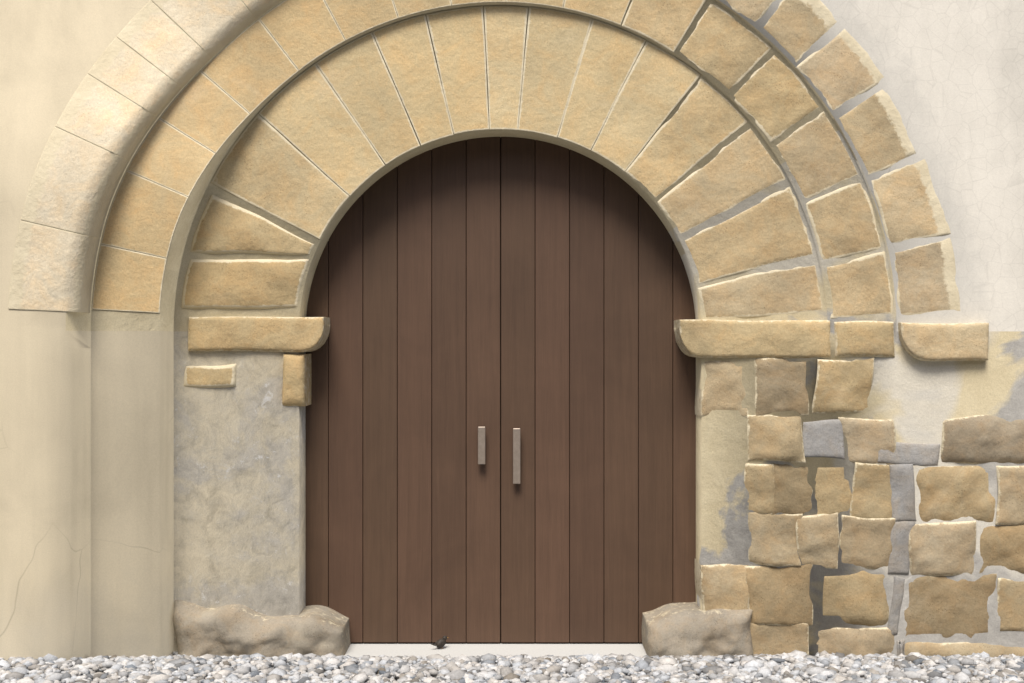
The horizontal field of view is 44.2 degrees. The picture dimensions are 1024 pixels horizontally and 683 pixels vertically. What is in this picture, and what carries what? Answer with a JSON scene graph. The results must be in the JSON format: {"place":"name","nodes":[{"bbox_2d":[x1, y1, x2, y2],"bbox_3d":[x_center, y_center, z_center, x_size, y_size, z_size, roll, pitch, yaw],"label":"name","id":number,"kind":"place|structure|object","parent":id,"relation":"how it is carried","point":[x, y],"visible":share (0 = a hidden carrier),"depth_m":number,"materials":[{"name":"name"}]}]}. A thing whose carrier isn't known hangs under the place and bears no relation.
{"place":"outdoors","nodes":[
{"label":"outdoors","id":0,"kind":"place"},
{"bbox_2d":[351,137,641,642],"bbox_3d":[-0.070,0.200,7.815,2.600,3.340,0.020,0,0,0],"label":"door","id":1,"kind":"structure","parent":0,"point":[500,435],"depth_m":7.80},
{"bbox_3d":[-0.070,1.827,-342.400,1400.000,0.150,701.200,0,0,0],"label":"ground","id":2,"kind":"structure","parent":0,"visible":0},
{"bbox_2d":[344,643,646,657],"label":"threshold slab","id":3,"kind":"structure","parent":2,"relation":"on","point":[357,650],"depth_m":7.64,"materials":[{"name":"stone"}]},
{"bbox_2d":[431,636,448,647],"bbox_3d":[-0.440,1.830,7.654,0.129,0.076,0.048,0,0,-35],"label":"bird","id":4,"kind":"object","parent":3,"relation":"on","point":[440,643],"visible":1,"depth_m":7.64},
{"bbox_2d":[0,650,1023,682],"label":"gravel pebbles","id":5,"kind":"object","parent":2,"relation":"on","point":[798,666],"visible":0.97,"depth_m":6.71,"materials":[{"name":"grey gravel"}]},
{"bbox_2d":[0,0,1023,659],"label":"church wall","id":6,"kind":"structure","parent":2,"relation":"on","point":[142,488],"depth_m":7.47,"materials":[{"name":"paint"}]},
{"bbox_2d":[306,137,695,641],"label":"door leaves","id":7,"kind":"object","parent":6,"relation":"attached to","point":[632,465],"visible":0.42,"depth_m":7.78,"materials":[{"name":"brown wood"}]},
{"bbox_2d":[478,427,484,463],"bbox_3d":[-0.186,0.637,7.748,0.046,0.231,0.057,0,0,0],"label":"door handle","id":8,"kind":"object","parent":7,"relation":"attached to","point":[481,445],"visible":1,"depth_m":7.72,"materials":[{"name":"grey metal"}]},
{"bbox_2d":[513,428,519,483],"bbox_3d":[0.029,0.703,7.748,0.046,0.341,0.057,0,0,0],"label":"door handle","id":9,"kind":"object","parent":7,"relation":"attached to","point":[516,455],"visible":1,"depth_m":7.72,"materials":[{"name":"grey metal"}]},
{"bbox_2d":[8,0,1023,656],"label":"stone blocks","id":10,"kind":"structure","parent":6,"relation":"attached to","point":[612,94],"depth_m":7.49,"materials":[{"name":"beige stone"}]}
]}

